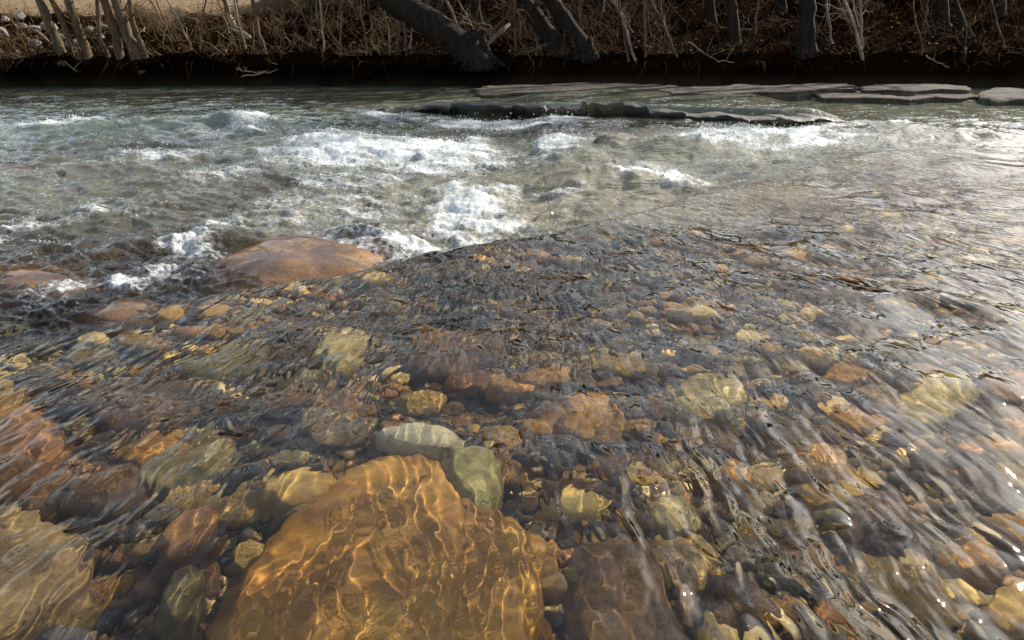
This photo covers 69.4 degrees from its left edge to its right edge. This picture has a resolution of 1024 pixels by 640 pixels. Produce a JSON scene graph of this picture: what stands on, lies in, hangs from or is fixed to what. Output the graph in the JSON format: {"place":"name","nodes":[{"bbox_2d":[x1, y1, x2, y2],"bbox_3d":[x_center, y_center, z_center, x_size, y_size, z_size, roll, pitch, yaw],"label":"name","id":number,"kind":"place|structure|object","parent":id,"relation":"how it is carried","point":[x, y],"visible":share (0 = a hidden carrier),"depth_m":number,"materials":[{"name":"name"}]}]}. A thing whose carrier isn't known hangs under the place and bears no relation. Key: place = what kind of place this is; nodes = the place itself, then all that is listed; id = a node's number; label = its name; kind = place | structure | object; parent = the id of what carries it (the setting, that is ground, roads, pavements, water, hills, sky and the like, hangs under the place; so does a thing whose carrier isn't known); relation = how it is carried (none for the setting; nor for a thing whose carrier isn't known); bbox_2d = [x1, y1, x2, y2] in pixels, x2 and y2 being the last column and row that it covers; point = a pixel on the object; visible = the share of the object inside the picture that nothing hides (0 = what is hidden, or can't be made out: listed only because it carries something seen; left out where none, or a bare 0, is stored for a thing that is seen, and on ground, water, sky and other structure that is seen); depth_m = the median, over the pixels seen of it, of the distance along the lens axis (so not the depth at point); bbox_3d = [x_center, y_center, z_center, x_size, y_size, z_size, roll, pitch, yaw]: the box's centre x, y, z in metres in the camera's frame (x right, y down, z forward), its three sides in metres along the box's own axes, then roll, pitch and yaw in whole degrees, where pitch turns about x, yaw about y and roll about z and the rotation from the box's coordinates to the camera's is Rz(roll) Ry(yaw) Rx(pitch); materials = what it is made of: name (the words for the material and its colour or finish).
{"place":"outdoors","nodes":[
{"label":"outdoors","id":0,"kind":"place"},
{"bbox_2d":[0,84,1023,639],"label":"water","id":1,"kind":"structure","parent":0,"point":[772,390],"depth_m":2.34,"materials":[{"name":"clear liquid"}]},
{"bbox_2d":[2,101,1023,295],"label":"spray","id":2,"kind":"object","parent":1,"relation":"on","point":[733,134],"visible":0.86,"depth_m":7.20,"materials":[{"name":"white liquid"}]},
{"bbox_2d":[0,0,1023,87],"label":"river bank","id":3,"kind":"structure","parent":0,"point":[312,67],"depth_m":15.77,"materials":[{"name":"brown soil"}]},
{"bbox_2d":[0,28,8,36],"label":"bank rock","id":4,"kind":"object","parent":3,"relation":"on","point":[4,31],"visible":0.64,"depth_m":16.53,"materials":[{"name":"white stone"}]},
{"bbox_2d":[15,12,25,20],"bbox_3d":[-11.681,-7.186,17.579,0.237,0.211,0.311,-5,2,-12],"label":"bank rock","id":5,"kind":"object","parent":3,"relation":"on","point":[19,16],"visible":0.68,"depth_m":17.48,"materials":[{"name":"white stone"}]},
{"bbox_2d":[15,22,26,28],"bbox_3d":[-11.353,-6.785,17.100,0.276,0.172,0.187,-9,19,15],"label":"bank rock","id":6,"kind":"object","parent":3,"relation":"on","point":[18,25],"visible":0.72,"depth_m":17.03,"materials":[{"name":"white stone"}]},
{"bbox_2d":[27,25,37,32],"bbox_3d":[-10.974,-6.651,16.982,0.222,0.185,0.327,4,7,10],"label":"bank rock","id":7,"kind":"object","parent":3,"relation":"on","point":[33,31],"visible":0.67,"depth_m":16.87,"materials":[{"name":"white stone"}]},
{"bbox_2d":[27,40,42,46],"bbox_3d":[-10.445,-6.045,16.210,0.335,0.209,0.227,-7,21,-38],"label":"bank rock","id":8,"kind":"object","parent":3,"relation":"on","point":[31,41],"visible":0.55,"depth_m":16.11,"materials":[{"name":"white stone"}]},
{"bbox_2d":[30,0,70,65],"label":"bare tree","id":9,"kind":"object","parent":3,"relation":"on","point":[51,29],"visible":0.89,"depth_m":15.23,"materials":[{"name":"brown plant"}]},
{"bbox_2d":[36,31,78,72],"bbox_3d":[-9.963,-5.864,16.066,0.218,0.858,3.126,-19,28,-40],"label":"fallen branch","id":10,"kind":"object","parent":3,"relation":"on","point":[62,49],"visible":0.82,"depth_m":15.45,"materials":[{"name":"brown wood"}]},
{"bbox_2d":[50,0,90,59],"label":"bare tree","id":11,"kind":"object","parent":3,"relation":"on","point":[61,20],"visible":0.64,"depth_m":15.22,"materials":[{"name":"brown plant"}]},
{"bbox_2d":[49,0,109,71],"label":"bare tree","id":12,"kind":"object","parent":3,"relation":"on","point":[73,18],"visible":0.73,"depth_m":15.35,"materials":[{"name":"brown plant"}]},
{"bbox_2d":[93,0,110,57],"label":"bare tree","id":13,"kind":"object","parent":3,"relation":"on","point":[98,17],"visible":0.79,"depth_m":15.45,"materials":[{"name":"brown plant"}]},
{"bbox_2d":[100,0,124,59],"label":"bare tree","id":14,"kind":"object","parent":3,"relation":"on","point":[113,29],"visible":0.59,"depth_m":15.38,"materials":[{"name":"brown plant"}]},
{"bbox_2d":[98,0,150,58],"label":"bare tree","id":15,"kind":"object","parent":3,"relation":"on","point":[138,36],"visible":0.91,"depth_m":15.38,"materials":[{"name":"brown plant"}]},
{"bbox_2d":[111,0,153,74],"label":"bare tree","id":16,"kind":"object","parent":3,"relation":"on","point":[129,39],"visible":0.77,"depth_m":15.38,"materials":[{"name":"brown plant"}]},
{"bbox_2d":[148,0,175,41],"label":"sapling","id":17,"kind":"object","parent":3,"relation":"on","point":[164,25],"visible":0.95,"depth_m":16.11,"materials":[{"name":"brown plant"}]},
{"bbox_2d":[136,0,188,37],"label":"sapling","id":18,"kind":"object","parent":3,"relation":"on","point":[162,17],"visible":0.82,"depth_m":16.73,"materials":[{"name":"brown plant"}]},
{"bbox_2d":[153,0,191,49],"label":"sapling","id":19,"kind":"object","parent":3,"relation":"on","point":[176,16],"visible":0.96,"depth_m":15.69,"materials":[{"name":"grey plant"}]},
{"bbox_2d":[170,0,211,48],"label":"sapling","id":20,"kind":"object","parent":3,"relation":"on","point":[201,32],"visible":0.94,"depth_m":15.58,"materials":[{"name":"brown plant"}]},
{"bbox_2d":[205,0,234,33],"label":"sapling","id":21,"kind":"object","parent":3,"relation":"on","point":[222,14],"visible":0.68,"depth_m":16.70,"materials":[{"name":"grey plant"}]},
{"bbox_2d":[193,0,250,38],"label":"bare tree","id":22,"kind":"object","parent":3,"relation":"on","point":[233,22],"visible":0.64,"depth_m":16.47,"materials":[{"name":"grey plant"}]},
{"bbox_2d":[207,0,236,52],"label":"sapling","id":23,"kind":"object","parent":3,"relation":"on","point":[226,15],"visible":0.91,"depth_m":15.73,"materials":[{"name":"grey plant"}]},
{"bbox_2d":[216,0,245,42],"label":"sapling","id":24,"kind":"object","parent":3,"relation":"on","point":[235,14],"visible":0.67,"depth_m":15.97,"materials":[{"name":"brown plant"}]},
{"bbox_2d":[217,0,246,48],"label":"sapling","id":25,"kind":"object","parent":3,"relation":"on","point":[238,21],"visible":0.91,"depth_m":15.75,"materials":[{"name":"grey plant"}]},
{"bbox_2d":[237,0,267,53],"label":"bare tree","id":26,"kind":"object","parent":3,"relation":"on","point":[257,33],"visible":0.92,"depth_m":15.48,"materials":[{"name":"brown plant"}]},
{"bbox_2d":[241,61,277,76],"bbox_3d":[-5.268,-5.294,15.618,0.990,0.338,0.225,0,21,0],"label":"fallen branch","id":27,"kind":"object","parent":3,"relation":"on","point":[259,73],"visible":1,"depth_m":15.69,"materials":[{"name":"grey wood"}]},
{"bbox_2d":[287,0,324,50],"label":"sapling","id":28,"kind":"object","parent":3,"relation":"on","point":[321,30],"visible":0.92,"depth_m":15.56,"materials":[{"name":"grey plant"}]},
{"bbox_2d":[292,0,329,46],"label":"sapling","id":29,"kind":"object","parent":3,"relation":"on","point":[308,7],"visible":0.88,"depth_m":15.60,"materials":[{"name":"brown plant"}]},
{"bbox_2d":[309,0,317,23],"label":"bare tree","id":30,"kind":"object","parent":3,"relation":"on","point":[314,8],"visible":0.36,"depth_m":16.97,"materials":[{"name":"brown plant"}]},
{"bbox_2d":[286,0,342,49],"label":"sapling","id":31,"kind":"object","parent":3,"relation":"on","point":[307,25],"visible":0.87,"depth_m":15.50,"materials":[{"name":"brown plant"}]},
{"bbox_2d":[325,0,351,57],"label":"sapling","id":32,"kind":"object","parent":3,"relation":"on","point":[339,42],"visible":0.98,"depth_m":15.48,"materials":[{"name":"brown plant"}]},
{"bbox_2d":[352,0,359,11],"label":"bare tree","id":33,"kind":"object","parent":3,"relation":"on","point":[357,4],"visible":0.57,"depth_m":17.28,"materials":[{"name":"brown plant"}]},
{"bbox_2d":[349,0,393,53],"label":"sapling","id":34,"kind":"object","parent":3,"relation":"on","point":[364,40],"visible":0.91,"depth_m":15.51,"materials":[{"name":"brown plant"}]},
{"bbox_2d":[367,0,384,47],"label":"sapling","id":35,"kind":"object","parent":3,"relation":"on","point":[369,7],"visible":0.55,"depth_m":15.51,"materials":[{"name":"brown plant"}]},
{"bbox_2d":[377,2,402,55],"bbox_3d":[-2.646,-8.206,14.912,1.539,5.640,1.002,-8,23,-20],"label":"sapling","id":36,"kind":"object","parent":3,"relation":"on","point":[385,17],"visible":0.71,"depth_m":15.47,"materials":[{"name":"brown plant"}]},
{"bbox_2d":[383,17,403,52],"bbox_3d":[-2.525,-7.519,15.023,1.873,4.096,1.334,0,21,0],"label":"sapling","id":37,"kind":"object","parent":3,"relation":"on","point":[398,34],"visible":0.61,"depth_m":15.39,"materials":[{"name":"brown plant"}]},
{"bbox_2d":[392,18,412,48],"bbox_3d":[-1.490,-7.465,15.161,2.079,3.792,1.197,6,22,14],"label":"sapling","id":38,"kind":"object","parent":3,"relation":"on","point":[410,42],"visible":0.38,"depth_m":15.43,"materials":[{"name":"brown plant"}]},
{"bbox_2d":[383,21,431,56],"bbox_3d":[-2.675,-7.653,14.729,2.037,4.997,1.281,15,26,33],"label":"sapling","id":39,"kind":"object","parent":3,"relation":"on","point":[405,39],"visible":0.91,"depth_m":15.30,"materials":[{"name":"brown plant"}]},
{"bbox_2d":[433,0,443,13],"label":"bare tree","id":40,"kind":"object","parent":3,"relation":"on","point":[440,9],"visible":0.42,"depth_m":17.33,"materials":[{"name":"brown plant"}]},
{"bbox_2d":[373,0,505,72],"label":"bare tree","id":41,"kind":"object","parent":3,"relation":"on","point":[472,46],"visible":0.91,"depth_m":15.21,"materials":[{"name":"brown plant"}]},
{"bbox_2d":[442,0,472,24],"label":"bare tree","id":42,"kind":"object","parent":3,"relation":"on","point":[449,7],"visible":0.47,"depth_m":15.93,"materials":[{"name":"brown plant"}]},
{"bbox_2d":[454,0,496,28],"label":"sapling","id":43,"kind":"object","parent":3,"relation":"on","point":[462,8],"visible":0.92,"depth_m":15.83,"materials":[{"name":"brown plant"}]},
{"bbox_2d":[474,0,482,28],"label":"sapling","id":44,"kind":"object","parent":3,"relation":"on","point":[477,14],"visible":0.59,"depth_m":15.25,"materials":[{"name":"brown plant"}]},
{"bbox_2d":[470,0,488,26],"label":"bare tree","id":45,"kind":"object","parent":3,"relation":"on","point":[473,9],"visible":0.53,"depth_m":16.64,"materials":[{"name":"brown plant"}]},
{"bbox_2d":[488,22,510,44],"bbox_3d":[-0.283,-6.166,15.968,0.634,0.489,0.107,-15,26,-33],"label":"log","id":46,"kind":"object","parent":3,"relation":"on","point":[493,38],"visible":0.79,"depth_m":15.92,"materials":[{"name":"wood"}]},
{"bbox_2d":[495,2,524,36],"bbox_3d":[-0.037,-7.779,14.787,1.487,4.214,2.704,0,21,0],"label":"sapling","id":47,"kind":"object","parent":3,"relation":"on","point":[519,21],"visible":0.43,"depth_m":16.06,"materials":[{"name":"brown plant"}]},
{"bbox_2d":[0,0,1023,80],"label":"brush","id":48,"kind":"object","parent":3,"relation":"on","point":[430,48],"visible":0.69,"depth_m":15.98,"materials":[{"name":"brown plant"}]},
{"bbox_2d":[497,0,538,52],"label":"sapling","id":49,"kind":"object","parent":3,"relation":"on","point":[515,31],"visible":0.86,"depth_m":15.49,"materials":[{"name":"brown plant"}]},
{"bbox_2d":[510,0,529,46],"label":"sapling","id":50,"kind":"object","parent":3,"relation":"on","point":[518,24],"visible":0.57,"depth_m":15.56,"materials":[{"name":"brown plant"}]},
{"bbox_2d":[523,7,546,49],"bbox_3d":[0.104,-7.519,15.112,1.208,4.010,1.984,-15,26,-34],"label":"sapling","id":51,"kind":"object","parent":3,"relation":"on","point":[537,41],"visible":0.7,"depth_m":15.65,"materials":[{"name":"brown plant"}]},
{"bbox_2d":[512,0,575,61],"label":"bare tree","id":52,"kind":"object","parent":3,"relation":"on","point":[542,26],"visible":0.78,"depth_m":15.45,"materials":[{"name":"grey plant"}]},
{"bbox_2d":[541,1,549,22],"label":"bare tree","id":53,"kind":"object","parent":3,"relation":"on","point":[545,12],"visible":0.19,"depth_m":16.70,"materials":[{"name":"brown plant"}]},
{"bbox_2d":[497,0,610,63],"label":"bare tree","id":54,"kind":"object","parent":3,"relation":"on","point":[569,27],"visible":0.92,"depth_m":15.33,"materials":[{"name":"grey plant"}]},
{"bbox_2d":[578,0,593,34],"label":"sapling","id":55,"kind":"object","parent":3,"relation":"on","point":[580,16],"visible":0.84,"depth_m":15.64,"materials":[{"name":"brown plant"}]},
{"bbox_2d":[589,0,604,18],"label":"bare tree","id":56,"kind":"object","parent":3,"relation":"on","point":[601,4],"visible":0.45,"depth_m":17.03,"materials":[{"name":"grey plant"}]},
{"bbox_2d":[613,0,631,61],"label":"sapling","id":57,"kind":"object","parent":3,"relation":"on","point":[624,38],"visible":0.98,"depth_m":15.20,"materials":[{"name":"brown plant"}]},
{"bbox_2d":[611,0,636,60],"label":"sapling","id":58,"kind":"object","parent":3,"relation":"on","point":[629,41],"visible":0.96,"depth_m":15.19,"materials":[{"name":"brown plant"}]},
{"bbox_2d":[608,0,647,32],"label":"sapling","id":59,"kind":"object","parent":3,"relation":"on","point":[627,16],"visible":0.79,"depth_m":15.98,"materials":[{"name":"brown plant"}]},
{"bbox_2d":[635,0,643,18],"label":"bare tree","id":60,"kind":"object","parent":3,"relation":"on","point":[639,9],"visible":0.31,"depth_m":16.79,"materials":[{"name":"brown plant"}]},
{"bbox_2d":[646,0,651,34],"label":"sapling","id":61,"kind":"object","parent":3,"relation":"on","point":[648,16],"visible":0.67,"depth_m":15.84,"materials":[{"name":"brown plant"}]},
{"bbox_2d":[638,0,666,57],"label":"sapling","id":62,"kind":"object","parent":3,"relation":"on","point":[645,40],"visible":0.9,"depth_m":15.18,"materials":[{"name":"brown plant"}]},
{"bbox_2d":[655,0,666,34],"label":"sapling","id":63,"kind":"object","parent":3,"relation":"on","point":[663,10],"visible":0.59,"depth_m":15.76,"materials":[{"name":"brown plant"}]},
{"bbox_2d":[650,0,677,57],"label":"sapling","id":64,"kind":"object","parent":3,"relation":"on","point":[666,32],"visible":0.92,"depth_m":15.26,"materials":[{"name":"brown plant"}]},
{"bbox_2d":[652,0,678,52],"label":"sapling","id":65,"kind":"object","parent":3,"relation":"on","point":[660,8],"visible":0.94,"depth_m":15.27,"materials":[{"name":"brown plant"}]},
{"bbox_2d":[704,0,718,26],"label":"bare tree","id":66,"kind":"object","parent":3,"relation":"on","point":[710,9],"visible":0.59,"depth_m":16.64,"materials":[{"name":"grey plant"}]},
{"bbox_2d":[688,37,737,62],"bbox_3d":[4.114,-5.620,15.382,1.157,0.513,0.440,14,25,31],"label":"fallen branch","id":67,"kind":"object","parent":3,"relation":"on","point":[713,54],"visible":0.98,"depth_m":15.33,"materials":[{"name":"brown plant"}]},
{"bbox_2d":[703,0,755,45],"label":"bare tree","id":68,"kind":"object","parent":3,"relation":"on","point":[733,24],"visible":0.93,"depth_m":15.57,"materials":[{"name":"grey plant"}]},
{"bbox_2d":[741,0,772,34],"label":"sapling","id":69,"kind":"object","parent":3,"relation":"on","point":[755,16],"visible":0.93,"depth_m":16.25,"materials":[{"name":"brown plant"}]},
{"bbox_2d":[775,0,787,14],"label":"bare tree","id":70,"kind":"object","parent":3,"relation":"on","point":[783,3],"visible":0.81,"depth_m":17.32,"materials":[{"name":"grey plant"}]},
{"bbox_2d":[790,0,824,59],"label":"bare tree","id":71,"kind":"object","parent":3,"relation":"on","point":[806,38],"visible":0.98,"depth_m":15.48,"materials":[{"name":"grey plant"}]},
{"bbox_2d":[821,0,829,13],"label":"bare tree","id":72,"kind":"object","parent":3,"relation":"on","point":[823,10],"visible":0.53,"depth_m":17.35,"materials":[{"name":"grey plant"}]},
{"bbox_2d":[797,0,854,43],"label":"sapling","id":73,"kind":"object","parent":3,"relation":"on","point":[829,24],"visible":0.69,"depth_m":15.86,"materials":[{"name":"brown plant"}]},
{"bbox_2d":[815,0,864,59],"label":"bare tree","id":74,"kind":"object","parent":3,"relation":"on","point":[852,21],"visible":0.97,"depth_m":15.51,"materials":[{"name":"brown plant"}]},
{"bbox_2d":[838,0,854,34],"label":"sapling","id":75,"kind":"object","parent":3,"relation":"on","point":[848,24],"visible":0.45,"depth_m":16.22,"materials":[{"name":"brown plant"}]},
{"bbox_2d":[834,0,871,32],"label":"sapling","id":76,"kind":"object","parent":3,"relation":"on","point":[855,11],"visible":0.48,"depth_m":16.22,"materials":[{"name":"brown plant"}]},
{"bbox_2d":[845,0,872,50],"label":"sapling","id":77,"kind":"object","parent":3,"relation":"on","point":[861,20],"visible":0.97,"depth_m":15.59,"materials":[{"name":"brown plant"}]},
{"bbox_2d":[856,0,867,9],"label":"bare tree","id":78,"kind":"object","parent":3,"relation":"on","point":[857,2],"visible":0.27,"depth_m":17.31,"materials":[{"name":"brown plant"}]},
{"bbox_2d":[851,0,874,45],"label":"sapling","id":79,"kind":"object","parent":3,"relation":"on","point":[858,25],"visible":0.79,"depth_m":15.65,"materials":[{"name":"brown plant"}]},
{"bbox_2d":[902,0,940,55],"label":"sapling","id":80,"kind":"object","parent":3,"relation":"on","point":[918,31],"visible":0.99,"depth_m":15.46,"materials":[{"name":"brown plant"}]},
{"bbox_2d":[919,0,933,28],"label":"sapling","id":81,"kind":"object","parent":3,"relation":"on","point":[927,10],"visible":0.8,"depth_m":16.50,"materials":[{"name":"brown plant"}]},
{"bbox_2d":[920,0,939,34],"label":"sapling","id":82,"kind":"object","parent":3,"relation":"on","point":[922,7],"visible":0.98,"depth_m":16.20,"materials":[{"name":"brown plant"}]},
{"bbox_2d":[925,51,948,67],"bbox_3d":[9.181,-5.411,15.370,1.072,0.394,0.224,5,22,13],"label":"fallen branch","id":83,"kind":"object","parent":3,"relation":"on","point":[936,61],"visible":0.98,"depth_m":15.50,"materials":[{"name":"grey plant"}]},
{"bbox_2d":[933,0,952,29],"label":"bare tree","id":84,"kind":"object","parent":3,"relation":"on","point":[941,6],"visible":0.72,"depth_m":16.39,"materials":[{"name":"grey plant"}]},
{"bbox_2d":[950,0,991,36],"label":"sapling","id":85,"kind":"object","parent":3,"relation":"on","point":[970,30],"visible":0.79,"depth_m":15.77,"materials":[{"name":"brown plant"}]},
{"bbox_2d":[938,0,1013,60],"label":"bare tree","id":86,"kind":"object","parent":3,"relation":"on","point":[963,32],"visible":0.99,"depth_m":15.19,"materials":[{"name":"brown plant"}]},
{"bbox_2d":[990,0,1004,46],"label":"sapling","id":87,"kind":"object","parent":3,"relation":"on","point":[996,20],"visible":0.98,"depth_m":15.39,"materials":[{"name":"brown plant"}]},
{"bbox_2d":[992,0,1007,17],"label":"bare tree","id":88,"kind":"object","parent":3,"relation":"on","point":[999,10],"visible":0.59,"depth_m":16.79,"materials":[{"name":"grey plant"}]},
{"bbox_2d":[0,0,1023,73],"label":"fallen leaves","id":89,"kind":"object","parent":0,"point":[625,51],"depth_m":16.04,"materials":[{"name":"brown plant"}]},
{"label":"river bed","id":90,"kind":"structure","parent":0,"visible":0},
{"bbox_2d":[0,165,32,170],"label":"boulder","id":91,"kind":"object","parent":90,"relation":"on","point":[15,167],"visible":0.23,"depth_m":6.25,"materials":[{"name":"grey stone"}]},
{"bbox_2d":[98,301,145,323],"bbox_3d":[-1.594,0.078,3.036,0.339,0.252,0.492,-9,23,-23],"label":"boulder","id":92,"kind":"object","parent":90,"relation":"on","point":[121,310],"visible":0.25,"depth_m":3.00,"materials":[{"name":"brown stone"}]},
{"bbox_2d":[219,234,382,285],"bbox_3d":[-1.071,-0.175,3.900,1.049,0.432,1.235,0,21,0],"label":"boulder","id":93,"kind":"object","parent":90,"relation":"on","point":[290,258],"visible":0.25,"depth_m":3.70,"materials":[{"name":"brown stone"}]},
{"bbox_2d":[470,82,677,98],"bbox_3d":[1.063,-4.281,13.922,4.712,0.216,2.990,-7,22,-17],"label":"rock shelf","id":94,"kind":"object","parent":90,"relation":"on","point":[499,91],"visible":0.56,"depth_m":13.63,"materials":[{"name":"stone"}]},
{"bbox_2d":[379,101,847,124],"bbox_3d":[1.107,-2.841,10.767,7.069,0.732,1.618,8,23,20],"label":"rock ledge","id":95,"kind":"object","parent":90,"relation":"on","point":[600,109],"visible":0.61,"depth_m":10.30,"materials":[{"name":"stone"}]},
{"bbox_2d":[593,132,636,143],"bbox_3d":[1.104,-1.760,7.723,0.489,0.361,0.915,12,24,29],"label":"boulder","id":96,"kind":"object","parent":90,"relation":"on","point":[620,136],"visible":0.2,"depth_m":7.58,"materials":[{"name":"stone"}]},
{"bbox_2d":[658,83,857,100],"bbox_3d":[4.603,-4.059,13.232,5.032,0.217,1.953,-9,23,-22],"label":"rock shelf","id":97,"kind":"object","parent":90,"relation":"on","point":[792,92],"visible":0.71,"depth_m":12.79,"materials":[{"name":"stone"}]},
{"bbox_2d":[808,93,977,104],"bbox_3d":[6.475,-3.708,12.496,3.101,0.220,2.006,0,21,0],"label":"rock shelf","id":98,"kind":"object","parent":90,"relation":"on","point":[873,98],"visible":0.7,"depth_m":11.96,"materials":[{"name":"stone"}]},
{"bbox_2d":[855,84,973,95],"bbox_3d":[7.097,-4.080,13.260,2.514,0.217,2.130,0,21,0],"label":"rock shelf","id":99,"kind":"object","parent":98,"relation":"on","point":[903,89],"visible":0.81,"depth_m":12.71,"materials":[{"name":"stone"}]},
{"bbox_2d":[977,88,1023,105],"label":"boulder","id":100,"kind":"object","parent":90,"relation":"on","point":[1001,96],"visible":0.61,"depth_m":11.81,"materials":[{"name":"stone"}]},
{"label":"gravel","id":101,"kind":"object","parent":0,"visible":0},
{"bbox_2d":[2,269,68,289],"bbox_3d":[-2.250,-0.089,3.498,0.481,0.293,0.783,-19,28,-40],"label":"boulder","id":102,"kind":"object","parent":101,"relation":"on","point":[31,277],"visible":0.23,"depth_m":3.40,"materials":[{"name":"brown stone"}]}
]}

